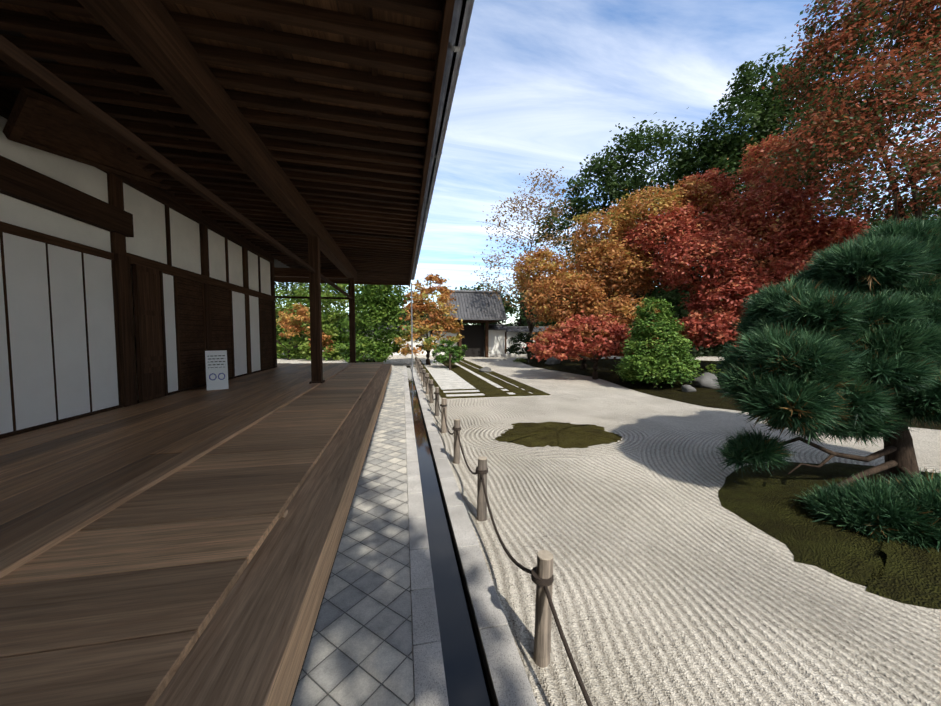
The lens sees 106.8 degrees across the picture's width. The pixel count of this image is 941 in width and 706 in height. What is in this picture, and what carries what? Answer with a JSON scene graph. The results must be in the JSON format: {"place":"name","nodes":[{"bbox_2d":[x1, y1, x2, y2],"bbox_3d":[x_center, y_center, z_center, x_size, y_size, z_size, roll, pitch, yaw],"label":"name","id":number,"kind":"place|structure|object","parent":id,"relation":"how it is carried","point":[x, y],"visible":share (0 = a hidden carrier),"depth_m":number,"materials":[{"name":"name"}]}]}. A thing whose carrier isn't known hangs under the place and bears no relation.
{"place":"outdoors","nodes":[
{"label":"outdoors","id":0,"kind":"place"},
{"bbox_2d":[0,88,276,438],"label":"wall","id":1,"kind":"structure","parent":0,"point":[29,323],"depth_m":4.85,"materials":[{"name":"white paint"}]},
{"bbox_2d":[0,0,438,267],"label":"eave sheathing","id":2,"kind":"object","parent":1,"relation":"on","point":[378,14],"depth_m":2.97,"materials":[{"name":"brown wood"}]},
{"bbox_2d":[2,87,171,189],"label":"wooden beam","id":3,"kind":"structure","parent":2,"relation":"attached to","point":[36,120],"depth_m":3.87,"materials":[{"name":"brown wood"}]},
{"bbox_2d":[411,0,473,378],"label":"gutter","id":4,"kind":"object","parent":2,"relation":"attached to","point":[462,13],"visible":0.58,"depth_m":3.62,"materials":[{"name":"metal"}]},
{"bbox_2d":[338,330,540,354],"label":"gate walls","id":5,"kind":"structure","parent":0,"point":[496,341],"depth_m":33.19,"materials":[{"name":"white paint"}]},
{"bbox_2d":[495,421,621,447],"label":"moss island","id":6,"kind":"structure","parent":0,"point":[558,434],"depth_m":7.09,"materials":[{"name":"green plant"}]},
{"bbox_2d":[275,0,940,324],"label":"sky","id":7,"kind":"structure","parent":0,"point":[541,84],"materials":[{"name":"blue"}]},
{"bbox_2d":[276,190,940,350],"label":"backdrop","id":8,"kind":"structure","parent":0,"point":[675,300],"depth_m":46.54,"materials":[{"name":"green plant"}]},
{"bbox_2d":[277,350,940,705],"bbox_3d":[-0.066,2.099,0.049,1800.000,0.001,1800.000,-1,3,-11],"label":"ground","id":9,"kind":"structure","parent":0,"point":[675,583],"depth_m":3.10,"materials":[{"name":"beige gravel"}]},
{"bbox_2d":[154,364,391,705],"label":"veranda edge board","id":10,"kind":"object","parent":9,"relation":"on","point":[251,646],"visible":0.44,"depth_m":1.51,"materials":[{"name":"brown wood"}]},
{"bbox_2d":[0,362,382,705],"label":"veranda floor","id":11,"kind":"structure","parent":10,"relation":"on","point":[132,538],"depth_m":1.97,"materials":[{"name":"brown wood"}]},
{"bbox_2d":[0,0,356,383],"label":"columns","id":12,"kind":"structure","parent":11,"relation":"on","point":[150,38],"depth_m":3.10,"materials":[{"name":"brown wood"}]},
{"bbox_2d":[0,0,454,286],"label":"eave rafters","id":13,"kind":"object","parent":12,"relation":"on","point":[366,206],"visible":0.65,"depth_m":3.71,"materials":[{"name":"brown wood"}]},
{"bbox_2d":[205,350,228,389],"bbox_3d":[-4.954,0.321,6.815,0.340,0.740,0.449,-2,4,-38],"label":"sign board","id":14,"kind":"object","parent":11,"relation":"on","point":[216,370],"visible":1,"depth_m":6.70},
{"bbox_2d":[276,303,334,359],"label":"orange maple tree","id":15,"kind":"object","parent":9,"relation":"on","point":[286,321],"depth_m":27.93,"materials":[{"name":"orange plant"}]},
{"bbox_2d":[275,282,348,334],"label":"tree","id":16,"kind":"object","parent":9,"relation":"on","point":[287,285],"depth_m":43.76,"materials":[{"name":"plant"}]},
{"bbox_2d":[275,283,373,360],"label":"tree","id":17,"kind":"object","parent":9,"relation":"on","point":[331,330],"depth_m":29.82,"materials":[{"name":"plant"}]},
{"bbox_2d":[292,366,413,705],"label":"path tiles","id":18,"kind":"object","parent":9,"relation":"on","point":[359,652],"visible":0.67,"depth_m":2.77,"materials":[{"name":"grey tile"}]},
{"bbox_2d":[337,284,409,362],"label":"tree","id":19,"kind":"object","parent":9,"relation":"on","point":[368,298],"depth_m":23.02,"materials":[{"name":"green plant"}]},
{"bbox_2d":[395,273,463,364],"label":"maple tree","id":20,"kind":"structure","parent":9,"relation":"on","point":[448,323],"depth_m":23.55,"materials":[{"name":"orange plant"}]},
{"bbox_2d":[336,320,534,358],"bbox_3d":[1.047,-2.534,32.986,26.080,5.790,2.400,-1,3,-11],"label":"timber gate","id":21,"kind":"object","parent":9,"relation":"on","point":[474,340],"visible":0.4,"depth_m":32.85,"materials":[{"name":"brown wood"}]},
{"bbox_2d":[336,289,547,331],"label":"gate roof","id":22,"kind":"structure","parent":21,"relation":"on","point":[476,305],"depth_m":31.73,"materials":[{"name":"grey tile"}]},
{"bbox_2d":[431,339,467,369],"bbox_3d":[-1.229,0.165,21.695,2.396,2.045,2.583,-1,3,-11],"label":"shrub","id":23,"kind":"object","parent":9,"relation":"on","point":[439,358],"depth_m":21.60,"materials":[{"name":"green plant"}]},
{"bbox_2d":[406,366,496,705],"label":"path gutter walls","id":24,"kind":"structure","parent":9,"relation":"on","point":[482,653],"depth_m":2.81,"materials":[{"name":"grey stone"}]},
{"bbox_2d":[407,367,493,705],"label":"drainage channel","id":25,"kind":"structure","parent":24,"relation":"in","point":[467,684],"depth_m":2.88,"materials":[{"name":"black liquid"}]},
{"bbox_2d":[392,365,537,705],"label":"stone curbs","id":26,"kind":"structure","parent":9,"relation":"on","point":[511,685],"depth_m":2.75,"materials":[{"name":"stone"}]},
{"bbox_2d":[415,356,552,667],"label":"fence posts","id":27,"kind":"object","parent":9,"relation":"on","point":[542,633],"visible":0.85,"depth_m":2.22,"materials":[{"name":"wood"}]},
{"bbox_2d":[415,358,592,705],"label":"fence rope","id":28,"kind":"object","parent":27,"relation":"attached to","point":[540,581],"visible":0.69,"depth_m":2.19,"materials":[{"name":"brown fabric"}]},
{"bbox_2d":[420,359,548,398],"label":"stone paving slabs","id":29,"kind":"structure","parent":9,"relation":"on","point":[444,376],"depth_m":15.90,"materials":[{"name":"grey stone"}]},
{"bbox_2d":[479,367,491,371],"bbox_3d":[0.826,0.909,19.567,0.719,0.285,0.647,-1,3,-11],"label":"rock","id":30,"kind":"object","parent":29,"relation":"on","point":[485,369],"visible":1,"depth_m":19.38,"materials":[{"name":"grey stone"}]},
{"bbox_2d":[420,359,550,398],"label":"approach moss strips","id":31,"kind":"object","parent":9,"relation":"on","point":[485,388],"visible":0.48,"depth_m":14.21,"materials":[{"name":"green plant"}]},
{"bbox_2d":[455,278,567,326],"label":"tree behind gate","id":32,"kind":"object","parent":9,"relation":"on","point":[513,310],"depth_m":38.71,"materials":[{"name":"plant"}]},
{"bbox_2d":[288,279,746,350],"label":"hedge","id":33,"kind":"object","parent":9,"relation":"on","point":[657,297],"visible":0.02,"depth_m":51.30,"materials":[{"name":"plant"}]},
{"bbox_2d":[508,235,671,368],"bbox_3d":[7.257,-2.928,20.935,9.485,8.344,9.148,-1,3,-11],"label":"maple","id":34,"kind":"object","parent":9,"relation":"on","point":[581,284],"depth_m":20.21,"materials":[{"name":"orange plant"}]},
{"bbox_2d":[523,310,677,379],"bbox_3d":[5.959,-0.274,16.388,6.793,3.438,3.945,-1,3,-11],"label":"maple","id":35,"kind":"object","parent":9,"relation":"on","point":[618,337],"depth_m":15.65,"materials":[{"name":"red plant"}]},
{"bbox_2d":[530,107,757,321],"bbox_3d":[17.723,-11.347,35.955,21.533,23.583,12.868,-1,3,-11],"label":"tall green tree","id":36,"kind":"object","parent":9,"relation":"on","point":[610,180],"depth_m":34.16,"materials":[{"name":"green plant"}]},
{"bbox_2d":[565,175,726,301],"bbox_3d":[10.875,-4.817,22.152,9.557,11.945,5.198,1,3,14],"label":"maple","id":37,"kind":"object","parent":9,"relation":"on","point":[617,224],"depth_m":21.38,"materials":[{"name":"orange plant"}]},
{"bbox_2d":[519,358,940,429],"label":"moss bank","id":38,"kind":"structure","parent":9,"relation":"on","point":[705,397],"depth_m":13.93,"materials":[{"name":"green plant"}]},
{"bbox_2d":[471,163,586,358],"bbox_3d":[4.875,-7.689,29.365,9.828,16.935,7.466,1,3,11],"label":"bare tree","id":39,"kind":"object","parent":38,"relation":"on","point":[557,194],"depth_m":29.68,"materials":[{"name":"plant"}]},
{"bbox_2d":[545,357,560,364],"bbox_3d":[5.690,0.518,24.240,1.126,0.556,0.803,-1,3,-11],"label":"rock","id":40,"kind":"object","parent":38,"relation":"on","point":[552,361],"visible":0.92,"depth_m":23.91,"materials":[{"name":"grey stone"}]},
{"bbox_2d":[504,331,723,386],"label":"shrubs","id":41,"kind":"object","parent":38,"relation":"on","point":[514,348],"visible":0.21,"depth_m":26.15,"materials":[{"name":"green plant"}]},
{"bbox_2d":[513,358,722,372],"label":"shrubs","id":42,"kind":"object","parent":38,"relation":"on","point":[709,366],"visible":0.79,"depth_m":14.35,"materials":[{"name":"green plant"}]},
{"bbox_2d":[611,297,703,388],"bbox_3d":[7.380,-0.310,13.758,3.369,3.794,2.932,-1,3,-11],"label":"bush","id":43,"kind":"object","parent":38,"relation":"on","point":[674,361],"depth_m":13.27,"materials":[{"name":"green plant"}]},
{"bbox_2d":[681,385,695,391],"bbox_3d":[7.898,1.274,12.599,0.647,0.275,0.435,-2,4,-38],"label":"rock","id":44,"kind":"object","parent":38,"relation":"on","point":[687,388],"visible":0.92,"depth_m":12.40,"materials":[{"name":"grey stone"}]},
{"bbox_2d":[692,372,719,388],"bbox_3d":[9.059,1.038,13.408,0.908,0.594,0.835,-1,3,-11],"label":"rock","id":45,"kind":"object","parent":38,"relation":"on","point":[705,380],"visible":0.81,"depth_m":13.18,"materials":[{"name":"grey stone"}]},
{"bbox_2d":[617,202,874,349],"bbox_3d":[14.824,-3.679,19.815,11.581,9.935,8.765,-1,3,-11],"label":"maple","id":46,"kind":"object","parent":9,"relation":"on","point":[727,255],"depth_m":17.73,"materials":[{"name":"red plant"}]},
{"bbox_2d":[675,104,870,281],"bbox_3d":[17.246,-6.145,20.008,9.899,14.828,6.714,1,3,9],"label":"maple","id":47,"kind":"object","parent":9,"relation":"on","point":[760,201],"depth_m":19.27,"materials":[{"name":"red plant"}]},
{"bbox_2d":[670,44,893,281],"bbox_3d":[28.086,-13.025,32.042,17.667,27.368,10.022,-1,3,-11],"label":"tall green tree","id":48,"kind":"object","parent":9,"relation":"on","point":[760,122],"depth_m":30.26,"materials":[{"name":"plant"}]},
{"bbox_2d":[713,214,940,552],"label":"pine tree","id":49,"kind":"object","parent":9,"relation":"on","point":[843,341],"depth_m":4.21,"materials":[{"name":"green plant"}]},
{"bbox_2d":[718,462,940,608],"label":"moss bed","id":50,"kind":"object","parent":9,"relation":"on","point":[759,498],"visible":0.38,"depth_m":3.53,"materials":[{"name":"green plant"}]},
{"bbox_2d":[752,0,940,229],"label":"russet tree","id":51,"kind":"object","parent":9,"relation":"on","point":[854,24],"depth_m":14.33,"materials":[{"name":"red plant"}]},
{"bbox_2d":[531,318,734,357],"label":"garden wall","id":52,"kind":"structure","parent":0,"point":[702,352],"depth_m":33.57,"materials":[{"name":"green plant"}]},
{"bbox_2d":[883,3,940,131],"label":"tree","id":53,"kind":"object","parent":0,"point":[911,36],"depth_m":24.74,"materials":[{"name":"red plant"}]}
]}

